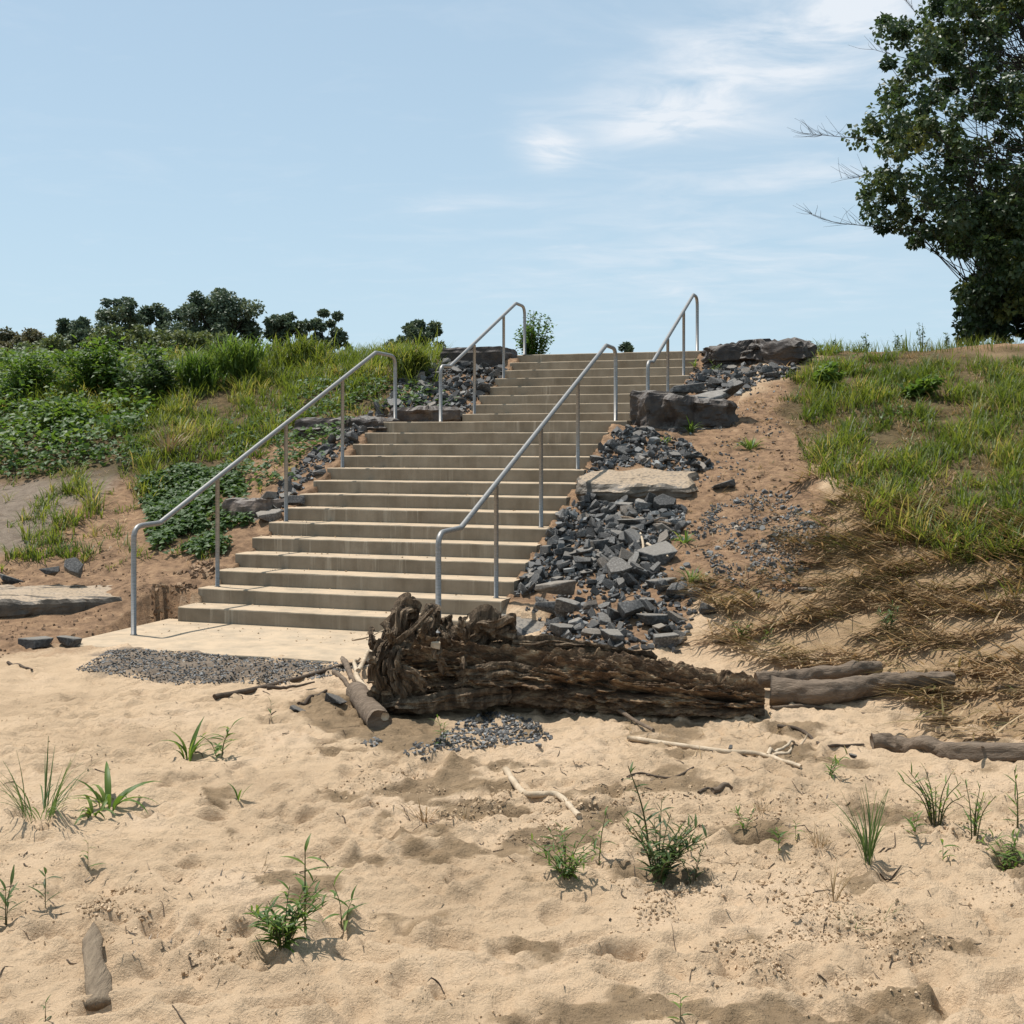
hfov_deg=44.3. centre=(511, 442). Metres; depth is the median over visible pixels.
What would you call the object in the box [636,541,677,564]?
slate rock
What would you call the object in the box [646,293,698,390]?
handrail
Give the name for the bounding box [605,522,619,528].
rubble stone
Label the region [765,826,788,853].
weed plant
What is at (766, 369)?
rubble stone
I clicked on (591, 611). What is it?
rubble stone
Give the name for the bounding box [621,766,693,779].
driftwood branch
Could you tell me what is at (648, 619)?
slate rock
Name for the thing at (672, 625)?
rubble stone
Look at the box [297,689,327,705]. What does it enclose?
driftwood branch
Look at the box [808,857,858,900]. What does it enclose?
dry grass tuft
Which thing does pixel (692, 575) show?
grass tuft
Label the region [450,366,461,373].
rubble stone
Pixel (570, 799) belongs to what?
dirt clods
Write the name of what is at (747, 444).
grass tuft
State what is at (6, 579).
slate rock
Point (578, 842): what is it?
bark flecks
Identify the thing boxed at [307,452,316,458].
rubble stone
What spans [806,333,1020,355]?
crest weeds
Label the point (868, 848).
grass tuft
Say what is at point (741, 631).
weed plant
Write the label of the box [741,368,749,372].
rubble stone
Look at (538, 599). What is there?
rubble stone
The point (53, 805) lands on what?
grass tuft
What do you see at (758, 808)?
dry grass tuft
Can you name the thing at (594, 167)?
sky
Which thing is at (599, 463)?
rubble stone
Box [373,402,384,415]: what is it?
rubble stone
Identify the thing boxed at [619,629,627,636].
rubble stone
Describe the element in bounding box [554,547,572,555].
rubble stone
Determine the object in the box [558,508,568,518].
rubble stone
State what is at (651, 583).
slate rock
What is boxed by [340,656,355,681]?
driftwood branch
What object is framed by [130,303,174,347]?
tree
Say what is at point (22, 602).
slate boulder
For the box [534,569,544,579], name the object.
rubble stone
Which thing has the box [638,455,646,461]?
rubble stone
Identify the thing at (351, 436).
rubble stone
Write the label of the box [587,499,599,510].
rubble stone
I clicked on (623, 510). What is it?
rubble stone
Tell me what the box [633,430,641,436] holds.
rubble stone
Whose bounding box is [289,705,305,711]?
slate rock
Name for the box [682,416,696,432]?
grass tuft
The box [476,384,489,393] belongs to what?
slate rock
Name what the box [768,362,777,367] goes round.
rubble stone
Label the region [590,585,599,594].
rubble stone
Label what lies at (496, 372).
rubble stone
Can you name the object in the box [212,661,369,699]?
driftwood branch
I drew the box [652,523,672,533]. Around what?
rubble stone
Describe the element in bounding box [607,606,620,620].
rubble stone
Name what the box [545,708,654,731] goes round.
driftwood branch
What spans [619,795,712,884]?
weed plant
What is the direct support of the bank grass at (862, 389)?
on the ground at (512, 973)
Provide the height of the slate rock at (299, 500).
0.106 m
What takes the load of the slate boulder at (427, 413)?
on the ground at (512, 973)
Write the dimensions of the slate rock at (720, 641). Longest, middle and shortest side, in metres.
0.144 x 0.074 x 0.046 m
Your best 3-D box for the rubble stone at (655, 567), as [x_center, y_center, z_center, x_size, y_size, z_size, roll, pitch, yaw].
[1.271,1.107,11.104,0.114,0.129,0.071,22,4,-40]
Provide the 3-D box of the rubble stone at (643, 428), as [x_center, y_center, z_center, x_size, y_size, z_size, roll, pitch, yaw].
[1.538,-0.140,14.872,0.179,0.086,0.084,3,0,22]
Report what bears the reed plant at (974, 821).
on the ground at (512, 973)
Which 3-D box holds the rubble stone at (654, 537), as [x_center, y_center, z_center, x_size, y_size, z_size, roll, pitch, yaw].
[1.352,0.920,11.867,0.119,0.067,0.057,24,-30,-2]
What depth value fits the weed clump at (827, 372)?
16.23 m
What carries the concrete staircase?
on the ground at (512, 973)
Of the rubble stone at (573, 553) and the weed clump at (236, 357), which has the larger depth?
the weed clump at (236, 357)
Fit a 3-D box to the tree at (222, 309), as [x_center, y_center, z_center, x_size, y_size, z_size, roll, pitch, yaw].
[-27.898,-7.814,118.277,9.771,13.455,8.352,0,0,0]
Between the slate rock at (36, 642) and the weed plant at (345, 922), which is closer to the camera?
the weed plant at (345, 922)
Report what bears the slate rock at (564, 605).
on the slate chips
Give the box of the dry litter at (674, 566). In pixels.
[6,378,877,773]
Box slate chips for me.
[269,357,800,653]
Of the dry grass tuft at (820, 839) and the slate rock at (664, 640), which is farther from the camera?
the slate rock at (664, 640)
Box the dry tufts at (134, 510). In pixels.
[4,369,412,575]
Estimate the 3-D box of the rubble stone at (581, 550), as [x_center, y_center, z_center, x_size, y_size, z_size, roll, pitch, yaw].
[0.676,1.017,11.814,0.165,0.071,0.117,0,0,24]
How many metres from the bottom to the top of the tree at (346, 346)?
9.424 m
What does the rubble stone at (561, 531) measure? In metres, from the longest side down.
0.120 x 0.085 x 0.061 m
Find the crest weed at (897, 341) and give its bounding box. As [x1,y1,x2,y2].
[892,335,901,349]
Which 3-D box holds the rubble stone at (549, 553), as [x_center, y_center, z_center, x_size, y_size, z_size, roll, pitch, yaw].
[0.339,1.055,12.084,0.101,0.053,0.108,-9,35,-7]
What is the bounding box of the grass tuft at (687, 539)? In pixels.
[670,529,694,543]
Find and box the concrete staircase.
[178,351,700,631]
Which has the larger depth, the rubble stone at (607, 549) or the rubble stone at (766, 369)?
the rubble stone at (766, 369)
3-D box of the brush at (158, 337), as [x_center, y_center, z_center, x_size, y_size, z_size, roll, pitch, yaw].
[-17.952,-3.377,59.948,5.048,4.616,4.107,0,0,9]
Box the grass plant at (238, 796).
[228,783,250,800]
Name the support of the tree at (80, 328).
on the ground at (512, 973)
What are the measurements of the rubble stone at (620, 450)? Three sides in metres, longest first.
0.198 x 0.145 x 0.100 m
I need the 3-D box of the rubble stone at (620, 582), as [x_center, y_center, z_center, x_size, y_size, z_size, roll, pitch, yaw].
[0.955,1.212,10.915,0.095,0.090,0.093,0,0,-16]
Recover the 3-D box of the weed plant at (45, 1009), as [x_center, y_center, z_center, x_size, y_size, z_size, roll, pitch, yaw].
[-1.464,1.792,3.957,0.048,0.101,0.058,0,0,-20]
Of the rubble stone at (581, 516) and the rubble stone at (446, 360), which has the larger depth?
the rubble stone at (446, 360)
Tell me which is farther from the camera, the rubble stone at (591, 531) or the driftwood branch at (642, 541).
the rubble stone at (591, 531)
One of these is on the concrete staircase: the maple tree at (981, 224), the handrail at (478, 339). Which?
the handrail at (478, 339)
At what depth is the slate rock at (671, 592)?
10.61 m
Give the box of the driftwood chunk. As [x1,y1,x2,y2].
[346,681,391,729]
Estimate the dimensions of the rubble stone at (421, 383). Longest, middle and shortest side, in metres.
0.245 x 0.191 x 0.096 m
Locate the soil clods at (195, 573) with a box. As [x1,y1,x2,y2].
[0,394,818,657]
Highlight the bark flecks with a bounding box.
[2,698,1022,1022]
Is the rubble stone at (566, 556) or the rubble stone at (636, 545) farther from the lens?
the rubble stone at (566, 556)
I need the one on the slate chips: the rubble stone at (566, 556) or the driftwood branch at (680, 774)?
the rubble stone at (566, 556)
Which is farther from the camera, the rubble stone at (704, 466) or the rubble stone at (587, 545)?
the rubble stone at (704, 466)
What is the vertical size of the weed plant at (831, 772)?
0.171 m
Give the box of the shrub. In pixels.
[512,310,557,354]
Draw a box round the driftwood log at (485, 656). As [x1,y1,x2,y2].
[352,592,764,718]
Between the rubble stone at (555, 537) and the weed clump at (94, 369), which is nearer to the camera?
the rubble stone at (555, 537)
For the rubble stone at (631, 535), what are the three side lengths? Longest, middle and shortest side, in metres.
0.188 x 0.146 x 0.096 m
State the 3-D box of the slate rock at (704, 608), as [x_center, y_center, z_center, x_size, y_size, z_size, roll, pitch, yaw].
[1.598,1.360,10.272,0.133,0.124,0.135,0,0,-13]
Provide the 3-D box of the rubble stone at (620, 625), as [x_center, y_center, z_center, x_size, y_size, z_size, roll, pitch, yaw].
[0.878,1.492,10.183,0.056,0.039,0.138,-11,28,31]
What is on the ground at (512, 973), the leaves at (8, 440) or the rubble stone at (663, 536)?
the leaves at (8, 440)
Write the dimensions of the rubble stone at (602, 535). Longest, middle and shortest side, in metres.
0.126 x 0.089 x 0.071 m
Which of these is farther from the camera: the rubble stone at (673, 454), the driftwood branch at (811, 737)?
the rubble stone at (673, 454)
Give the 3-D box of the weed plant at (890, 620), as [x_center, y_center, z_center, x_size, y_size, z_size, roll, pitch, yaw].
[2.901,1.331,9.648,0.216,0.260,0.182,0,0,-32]
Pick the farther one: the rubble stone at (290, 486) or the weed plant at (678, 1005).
the rubble stone at (290, 486)
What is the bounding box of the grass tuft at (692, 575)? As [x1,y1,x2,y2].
[676,565,709,582]
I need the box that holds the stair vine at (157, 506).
[133,460,254,558]
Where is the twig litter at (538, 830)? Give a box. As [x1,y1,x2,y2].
[0,490,969,1023]
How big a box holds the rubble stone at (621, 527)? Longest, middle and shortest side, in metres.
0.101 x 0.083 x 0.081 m
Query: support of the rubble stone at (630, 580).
on the ground at (512, 973)
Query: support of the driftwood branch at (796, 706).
on the ground at (512, 973)
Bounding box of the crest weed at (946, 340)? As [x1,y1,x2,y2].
[943,332,949,346]
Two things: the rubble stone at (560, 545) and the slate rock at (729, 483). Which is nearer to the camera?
the rubble stone at (560, 545)
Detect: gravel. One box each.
[76,648,368,684]
[360,711,552,760]
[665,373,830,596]
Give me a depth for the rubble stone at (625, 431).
14.64 m
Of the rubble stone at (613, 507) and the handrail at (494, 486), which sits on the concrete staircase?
the handrail at (494, 486)
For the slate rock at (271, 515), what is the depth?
13.76 m
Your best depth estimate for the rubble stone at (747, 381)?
16.80 m
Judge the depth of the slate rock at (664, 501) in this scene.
12.67 m
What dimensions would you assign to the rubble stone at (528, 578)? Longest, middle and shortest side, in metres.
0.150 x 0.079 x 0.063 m
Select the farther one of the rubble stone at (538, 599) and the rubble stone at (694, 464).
the rubble stone at (694, 464)
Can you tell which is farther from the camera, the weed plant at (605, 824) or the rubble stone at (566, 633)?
the rubble stone at (566, 633)
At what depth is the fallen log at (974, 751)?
6.95 m
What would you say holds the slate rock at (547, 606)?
on the slate chips
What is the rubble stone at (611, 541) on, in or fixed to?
on the ground at (512, 973)
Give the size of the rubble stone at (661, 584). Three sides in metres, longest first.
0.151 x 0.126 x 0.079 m
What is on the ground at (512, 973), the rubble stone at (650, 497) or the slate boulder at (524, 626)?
the slate boulder at (524, 626)
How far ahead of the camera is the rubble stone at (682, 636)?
9.77 m
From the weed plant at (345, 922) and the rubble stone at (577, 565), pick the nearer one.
the weed plant at (345, 922)
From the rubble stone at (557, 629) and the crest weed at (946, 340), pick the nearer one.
the rubble stone at (557, 629)
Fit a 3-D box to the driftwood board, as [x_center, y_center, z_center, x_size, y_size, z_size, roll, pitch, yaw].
[-1.418,1.777,4.295,0.090,0.085,0.555,0,0,-20]
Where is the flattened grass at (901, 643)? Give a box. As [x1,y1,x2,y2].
[660,463,1023,740]
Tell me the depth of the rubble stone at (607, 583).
11.04 m
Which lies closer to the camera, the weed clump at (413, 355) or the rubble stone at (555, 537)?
the rubble stone at (555, 537)
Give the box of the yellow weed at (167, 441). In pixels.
[131,418,201,454]
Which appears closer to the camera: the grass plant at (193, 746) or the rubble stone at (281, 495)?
the grass plant at (193, 746)
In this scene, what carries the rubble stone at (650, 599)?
on the ground at (512, 973)
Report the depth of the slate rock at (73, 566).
12.55 m
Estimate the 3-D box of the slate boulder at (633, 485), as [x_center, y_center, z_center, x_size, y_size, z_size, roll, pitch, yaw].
[1.349,0.481,13.395,1.329,0.418,0.832,0,0,8]
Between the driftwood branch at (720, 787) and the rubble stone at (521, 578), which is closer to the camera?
the driftwood branch at (720, 787)
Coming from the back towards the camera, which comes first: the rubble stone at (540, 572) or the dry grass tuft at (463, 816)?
the rubble stone at (540, 572)
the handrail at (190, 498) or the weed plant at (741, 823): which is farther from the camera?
the handrail at (190, 498)
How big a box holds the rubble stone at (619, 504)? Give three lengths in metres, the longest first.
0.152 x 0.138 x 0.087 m
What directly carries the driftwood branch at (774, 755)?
on the ground at (512, 973)
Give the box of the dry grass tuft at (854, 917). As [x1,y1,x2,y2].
[835,905,873,930]
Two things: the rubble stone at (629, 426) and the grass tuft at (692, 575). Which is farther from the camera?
the rubble stone at (629, 426)
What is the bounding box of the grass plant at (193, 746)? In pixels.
[159,717,214,760]
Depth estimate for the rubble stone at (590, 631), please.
10.02 m
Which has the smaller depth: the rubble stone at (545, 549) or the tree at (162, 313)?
the rubble stone at (545, 549)
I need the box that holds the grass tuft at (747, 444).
[734,435,765,449]
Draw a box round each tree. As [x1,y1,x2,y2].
[0,326,46,356]
[55,316,108,349]
[95,296,147,353]
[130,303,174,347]
[159,287,267,349]
[261,311,309,351]
[298,308,348,350]
[341,341,352,352]
[383,319,446,350]
[618,341,633,352]
[787,0,1023,346]
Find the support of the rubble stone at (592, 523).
on the ground at (512, 973)
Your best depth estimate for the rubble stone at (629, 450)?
14.17 m
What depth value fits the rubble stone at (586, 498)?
13.02 m
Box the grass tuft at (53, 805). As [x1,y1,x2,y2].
[0,736,97,823]
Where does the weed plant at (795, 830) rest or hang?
on the ground at (512, 973)
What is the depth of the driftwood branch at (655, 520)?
12.16 m
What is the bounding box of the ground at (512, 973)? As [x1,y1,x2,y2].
[0,343,1023,1023]
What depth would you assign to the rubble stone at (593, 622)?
10.23 m
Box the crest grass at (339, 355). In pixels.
[0,327,450,387]
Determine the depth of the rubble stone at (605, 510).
12.71 m
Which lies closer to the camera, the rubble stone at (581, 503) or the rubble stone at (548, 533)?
the rubble stone at (548, 533)
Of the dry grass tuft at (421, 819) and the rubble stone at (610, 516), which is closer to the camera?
the dry grass tuft at (421, 819)
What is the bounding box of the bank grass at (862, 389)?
[776,329,1023,570]
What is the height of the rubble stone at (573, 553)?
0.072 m
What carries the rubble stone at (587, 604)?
on the ground at (512, 973)
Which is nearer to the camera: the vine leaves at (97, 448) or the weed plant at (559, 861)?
the weed plant at (559, 861)
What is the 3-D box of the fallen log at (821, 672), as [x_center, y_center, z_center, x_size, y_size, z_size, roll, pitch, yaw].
[2.122,1.598,8.691,0.981,0.164,0.143,0,0,-16]
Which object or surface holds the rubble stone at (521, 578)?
on the ground at (512, 973)
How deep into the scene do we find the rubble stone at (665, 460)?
13.81 m
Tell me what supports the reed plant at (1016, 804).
on the ground at (512, 973)
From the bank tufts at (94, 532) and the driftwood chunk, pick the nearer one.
the driftwood chunk
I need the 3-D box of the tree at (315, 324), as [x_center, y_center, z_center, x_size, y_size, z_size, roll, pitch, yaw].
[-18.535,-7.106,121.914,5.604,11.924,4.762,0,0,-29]
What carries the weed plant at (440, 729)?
on the ground at (512, 973)
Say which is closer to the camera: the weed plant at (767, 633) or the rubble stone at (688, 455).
the weed plant at (767, 633)
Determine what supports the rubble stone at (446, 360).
on the slate chips
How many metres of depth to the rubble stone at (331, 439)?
15.64 m
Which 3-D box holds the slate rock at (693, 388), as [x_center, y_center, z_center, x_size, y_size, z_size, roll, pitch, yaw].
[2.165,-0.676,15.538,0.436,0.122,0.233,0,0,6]
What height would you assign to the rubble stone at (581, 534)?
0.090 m
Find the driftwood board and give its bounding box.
[82,922,112,1010]
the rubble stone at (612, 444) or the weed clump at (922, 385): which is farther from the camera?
the weed clump at (922, 385)
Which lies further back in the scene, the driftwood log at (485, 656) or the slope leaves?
the slope leaves
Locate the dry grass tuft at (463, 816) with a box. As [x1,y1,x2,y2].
[453,799,470,819]
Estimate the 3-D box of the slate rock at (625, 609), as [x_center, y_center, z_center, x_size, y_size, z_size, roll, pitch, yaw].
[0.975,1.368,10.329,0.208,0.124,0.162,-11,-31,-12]
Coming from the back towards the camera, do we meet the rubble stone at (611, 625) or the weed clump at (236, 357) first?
the weed clump at (236, 357)
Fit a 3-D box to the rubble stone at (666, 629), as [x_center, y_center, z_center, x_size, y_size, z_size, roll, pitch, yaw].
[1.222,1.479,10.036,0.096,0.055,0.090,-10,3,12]
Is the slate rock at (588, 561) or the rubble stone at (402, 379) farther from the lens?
the rubble stone at (402, 379)
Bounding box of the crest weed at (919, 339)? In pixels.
[916,323,930,350]
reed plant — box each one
[896,763,964,826]
[961,779,995,842]
[1003,764,1023,827]
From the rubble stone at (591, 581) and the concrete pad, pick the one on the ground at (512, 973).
the concrete pad
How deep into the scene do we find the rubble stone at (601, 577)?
11.16 m
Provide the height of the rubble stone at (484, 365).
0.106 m
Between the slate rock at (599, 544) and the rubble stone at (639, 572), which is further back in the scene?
the slate rock at (599, 544)
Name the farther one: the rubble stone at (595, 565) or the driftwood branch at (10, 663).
the rubble stone at (595, 565)
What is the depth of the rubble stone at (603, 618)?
10.32 m
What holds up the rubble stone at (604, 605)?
on the ground at (512, 973)
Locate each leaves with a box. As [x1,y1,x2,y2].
[0,340,186,474]
[0,358,459,489]
[809,344,942,423]
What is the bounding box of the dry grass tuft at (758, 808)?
[751,798,778,813]
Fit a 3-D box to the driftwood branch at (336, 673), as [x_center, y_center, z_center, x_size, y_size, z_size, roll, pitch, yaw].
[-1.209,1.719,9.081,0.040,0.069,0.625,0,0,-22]
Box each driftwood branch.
[6,661,32,669]
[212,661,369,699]
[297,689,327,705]
[331,669,348,686]
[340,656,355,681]
[352,650,388,720]
[502,766,581,818]
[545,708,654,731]
[620,516,671,524]
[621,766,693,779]
[627,734,807,768]
[637,532,644,562]
[697,787,710,793]
[711,782,732,793]
[770,704,959,718]
[777,724,864,746]
[993,683,1023,692]
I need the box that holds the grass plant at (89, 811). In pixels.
[74,794,114,824]
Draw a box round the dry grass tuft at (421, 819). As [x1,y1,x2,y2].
[392,799,452,822]
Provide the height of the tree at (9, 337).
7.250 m
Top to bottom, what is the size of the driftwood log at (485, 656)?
0.785 m
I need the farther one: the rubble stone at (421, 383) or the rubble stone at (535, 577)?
the rubble stone at (421, 383)
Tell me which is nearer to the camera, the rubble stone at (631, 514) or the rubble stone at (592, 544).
the rubble stone at (592, 544)
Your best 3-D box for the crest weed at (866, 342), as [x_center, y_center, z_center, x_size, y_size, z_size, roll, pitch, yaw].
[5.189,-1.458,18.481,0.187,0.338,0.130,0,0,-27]
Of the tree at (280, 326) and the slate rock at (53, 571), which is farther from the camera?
the tree at (280, 326)
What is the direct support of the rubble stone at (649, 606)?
on the ground at (512, 973)
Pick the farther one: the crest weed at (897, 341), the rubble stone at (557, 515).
the crest weed at (897, 341)
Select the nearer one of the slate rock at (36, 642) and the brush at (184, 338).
the slate rock at (36, 642)
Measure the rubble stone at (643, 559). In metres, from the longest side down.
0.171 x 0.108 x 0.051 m
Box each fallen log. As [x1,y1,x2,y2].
[754,660,882,687]
[769,671,955,705]
[870,733,1023,762]
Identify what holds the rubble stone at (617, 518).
on the ground at (512, 973)
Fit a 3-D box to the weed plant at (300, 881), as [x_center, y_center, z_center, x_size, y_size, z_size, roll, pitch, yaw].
[-0.744,1.602,4.528,0.186,0.359,0.153,0,0,14]
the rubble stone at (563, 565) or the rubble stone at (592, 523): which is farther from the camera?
the rubble stone at (592, 523)
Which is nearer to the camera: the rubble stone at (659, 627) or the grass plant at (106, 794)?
the grass plant at (106, 794)
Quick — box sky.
[0,0,1023,354]
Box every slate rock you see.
[0,573,23,583]
[18,636,52,648]
[39,566,59,575]
[56,635,81,646]
[64,557,82,577]
[256,509,281,521]
[288,495,304,504]
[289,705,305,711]
[325,692,346,703]
[448,361,468,367]
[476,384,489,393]
[533,601,554,613]
[535,580,575,594]
[554,597,580,613]
[573,556,592,567]
[590,539,609,550]
[600,629,624,643]
[606,556,632,579]
[617,517,644,524]
[617,599,643,617]
[634,498,652,512]
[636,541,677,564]
[636,613,668,625]
[645,577,676,587]
[653,494,675,510]
[653,632,679,647]
[659,393,687,395]
[665,581,687,597]
[667,611,687,621]
[670,383,705,392]
[685,587,701,597]
[694,389,732,398]
[699,601,718,614]
[708,378,726,385]
[711,479,735,488]
[712,639,728,642]
[723,383,744,399]
[798,587,815,591]
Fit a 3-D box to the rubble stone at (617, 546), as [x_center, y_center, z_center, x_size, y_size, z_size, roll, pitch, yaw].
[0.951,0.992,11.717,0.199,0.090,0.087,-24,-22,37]
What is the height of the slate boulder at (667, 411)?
0.583 m
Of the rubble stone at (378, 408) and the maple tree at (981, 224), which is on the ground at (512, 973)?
the maple tree at (981, 224)
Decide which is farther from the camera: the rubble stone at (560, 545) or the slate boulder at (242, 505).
the slate boulder at (242, 505)
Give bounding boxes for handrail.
[130,351,396,634]
[435,343,617,632]
[439,302,525,421]
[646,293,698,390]
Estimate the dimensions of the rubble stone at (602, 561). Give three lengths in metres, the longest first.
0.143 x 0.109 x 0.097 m
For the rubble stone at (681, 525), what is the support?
on the slate chips
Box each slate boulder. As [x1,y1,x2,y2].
[0,584,121,617]
[222,497,283,520]
[291,416,399,439]
[388,405,464,421]
[440,346,517,366]
[501,613,544,634]
[575,468,698,502]
[629,390,739,432]
[700,337,816,367]
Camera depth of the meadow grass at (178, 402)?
17.94 m
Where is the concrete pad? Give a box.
[77,619,382,661]
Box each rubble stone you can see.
[260,491,276,498]
[279,492,291,498]
[288,481,294,491]
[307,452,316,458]
[312,469,325,475]
[317,445,332,453]
[327,435,335,443]
[344,431,357,442]
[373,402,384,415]
[387,399,400,408]
[397,377,407,382]
[416,372,424,379]
[418,380,429,386]
[443,358,450,363]
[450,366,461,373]
[481,362,488,368]
[488,369,500,377]
[518,575,527,581]
[518,582,529,593]
[523,583,534,594]
[524,574,531,581]
[527,572,541,583]
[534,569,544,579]
[535,596,545,601]
[540,545,551,555]
[542,550,552,556]
[545,529,553,536]
[545,617,564,626]
[547,535,558,544]
[549,623,573,636]
[551,576,562,581]
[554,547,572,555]
[554,611,567,618]
[555,512,568,519]
[555,522,573,529]
[557,543,564,548]
[557,561,569,571]
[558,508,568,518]
[558,528,565,535]
[560,629,572,637]
[562,551,571,559]
[563,536,573,542]
[568,617,583,625]
[569,550,581,555]
[572,560,583,568]
[572,623,584,632]
[576,512,588,521]
[576,547,593,553]
[577,501,585,505]
[577,530,586,537]
[580,495,590,503]
[580,568,592,574]
[581,628,600,635]
[582,539,590,555]
[583,600,597,609]
[585,492,596,501]
[585,527,596,537]
[585,541,594,550]
[586,580,596,583]
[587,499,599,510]
[587,619,599,627]
[588,517,597,529]
[588,607,595,618]
[589,562,598,569]
[590,455,603,462]
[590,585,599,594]
[594,523,603,533]
[594,574,607,586]
[597,460,603,467]
[597,532,609,539]
[597,557,607,567]
[597,612,610,624]
[598,602,610,608]
[600,507,614,513]
[601,563,607,573]
[601,579,614,589]
[604,448,613,452]
[604,514,617,520]
[604,544,615,555]
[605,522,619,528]
[605,536,614,545]
[606,439,617,449]
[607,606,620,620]
[607,621,615,628]
[607,638,616,646]
[609,504,617,510]
[609,542,623,551]
[611,530,621,536]
[614,446,630,455]
[614,515,621,522]
[616,502,633,506]
[616,577,624,587]
[617,524,627,530]
[617,621,623,629]
[618,531,627,544]
[619,547,633,560]
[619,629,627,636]
[620,428,629,434]
[620,454,629,461]
[620,505,632,515]
[621,495,628,501]
[622,572,635,587]
[624,528,640,543]
[625,424,634,429]
[625,449,634,452]
[625,510,637,517]
[627,506,636,512]
[627,551,638,563]
[630,561,643,569]
[631,540,641,549]
[631,569,649,576]
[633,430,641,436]
[635,427,647,431]
[635,524,644,529]
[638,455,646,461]
[639,557,647,561]
[639,597,654,602]
[640,562,650,569]
[642,598,654,612]
[644,492,656,502]
[644,518,655,528]
[649,562,660,572]
[650,534,657,542]
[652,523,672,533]
[652,623,665,631]
[654,577,668,591]
[657,529,668,542]
[659,458,674,461]
[659,625,669,631]
[668,621,678,630]
[669,451,680,457]
[669,518,679,526]
[673,520,687,531]
[673,631,686,644]
[683,452,696,458]
[691,461,701,468]
[696,461,706,471]
[707,383,717,388]
[726,364,736,370]
[733,380,743,385]
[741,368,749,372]
[744,376,750,384]
[760,366,772,374]
[763,372,778,377]
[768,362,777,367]
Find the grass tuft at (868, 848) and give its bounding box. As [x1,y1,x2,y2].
[824,784,896,865]
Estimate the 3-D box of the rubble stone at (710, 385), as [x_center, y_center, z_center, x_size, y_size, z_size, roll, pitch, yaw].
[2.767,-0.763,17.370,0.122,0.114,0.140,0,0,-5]
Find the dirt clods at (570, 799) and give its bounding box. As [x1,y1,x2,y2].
[0,413,1023,1022]
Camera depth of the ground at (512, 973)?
5.94 m
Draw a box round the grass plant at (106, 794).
[67,761,161,814]
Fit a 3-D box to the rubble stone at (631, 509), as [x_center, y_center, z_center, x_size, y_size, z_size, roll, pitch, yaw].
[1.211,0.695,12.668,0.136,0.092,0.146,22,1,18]
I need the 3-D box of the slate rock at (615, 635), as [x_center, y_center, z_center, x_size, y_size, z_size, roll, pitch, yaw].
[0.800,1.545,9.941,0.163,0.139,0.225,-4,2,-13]
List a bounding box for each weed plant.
[0,865,25,924]
[26,867,62,907]
[39,993,53,1021]
[195,717,243,757]
[241,869,327,952]
[279,834,334,935]
[322,868,365,929]
[429,715,451,744]
[529,820,604,880]
[591,806,616,865]
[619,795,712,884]
[623,762,661,853]
[666,993,692,1021]
[679,842,705,883]
[728,803,755,830]
[729,618,752,638]
[762,626,773,639]
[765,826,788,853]
[787,819,803,840]
[824,748,850,778]
[876,600,903,630]
[900,810,925,837]
[939,839,960,858]
[976,827,1023,870]
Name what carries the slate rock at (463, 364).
on the ground at (512, 973)
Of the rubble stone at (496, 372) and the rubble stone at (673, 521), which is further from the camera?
the rubble stone at (496, 372)
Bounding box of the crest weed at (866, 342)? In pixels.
[861,335,870,350]
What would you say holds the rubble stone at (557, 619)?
on the ground at (512, 973)
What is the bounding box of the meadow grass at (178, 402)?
[0,340,434,563]
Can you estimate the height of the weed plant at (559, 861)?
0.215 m
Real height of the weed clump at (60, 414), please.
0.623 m
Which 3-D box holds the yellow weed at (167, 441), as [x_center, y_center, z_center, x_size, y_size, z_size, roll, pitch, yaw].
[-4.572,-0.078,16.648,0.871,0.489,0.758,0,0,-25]
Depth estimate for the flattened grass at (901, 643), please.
10.00 m
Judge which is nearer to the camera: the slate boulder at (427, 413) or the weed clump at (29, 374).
the slate boulder at (427, 413)
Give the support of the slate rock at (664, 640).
on the ground at (512, 973)
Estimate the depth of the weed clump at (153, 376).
19.65 m
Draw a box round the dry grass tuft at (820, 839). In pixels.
[800,821,836,848]
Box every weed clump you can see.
[0,344,75,400]
[22,394,102,428]
[42,331,149,392]
[108,339,183,399]
[173,342,231,392]
[200,327,276,382]
[261,330,338,365]
[372,339,438,377]
[811,360,846,386]
[897,374,946,398]
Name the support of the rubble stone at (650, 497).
on the slate rock at (639, 504)
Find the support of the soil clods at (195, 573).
on the ground at (512, 973)
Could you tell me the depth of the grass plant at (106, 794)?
6.12 m
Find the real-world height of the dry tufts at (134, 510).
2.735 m
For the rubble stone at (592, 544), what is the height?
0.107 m
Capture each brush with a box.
[13,332,86,360]
[80,322,180,358]
[168,329,237,356]
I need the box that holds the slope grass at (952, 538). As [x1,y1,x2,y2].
[852,474,1023,598]
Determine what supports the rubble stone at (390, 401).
on the ground at (512, 973)
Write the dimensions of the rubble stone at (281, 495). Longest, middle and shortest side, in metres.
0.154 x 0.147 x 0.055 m
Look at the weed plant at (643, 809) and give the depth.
5.45 m
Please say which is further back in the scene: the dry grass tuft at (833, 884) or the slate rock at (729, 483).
the slate rock at (729, 483)
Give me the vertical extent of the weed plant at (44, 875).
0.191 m
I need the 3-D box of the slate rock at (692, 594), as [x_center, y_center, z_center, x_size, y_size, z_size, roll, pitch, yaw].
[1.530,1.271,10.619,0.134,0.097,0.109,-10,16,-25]
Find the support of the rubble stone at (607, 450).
on the slate chips
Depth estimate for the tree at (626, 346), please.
159.72 m
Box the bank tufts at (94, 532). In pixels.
[0,363,390,571]

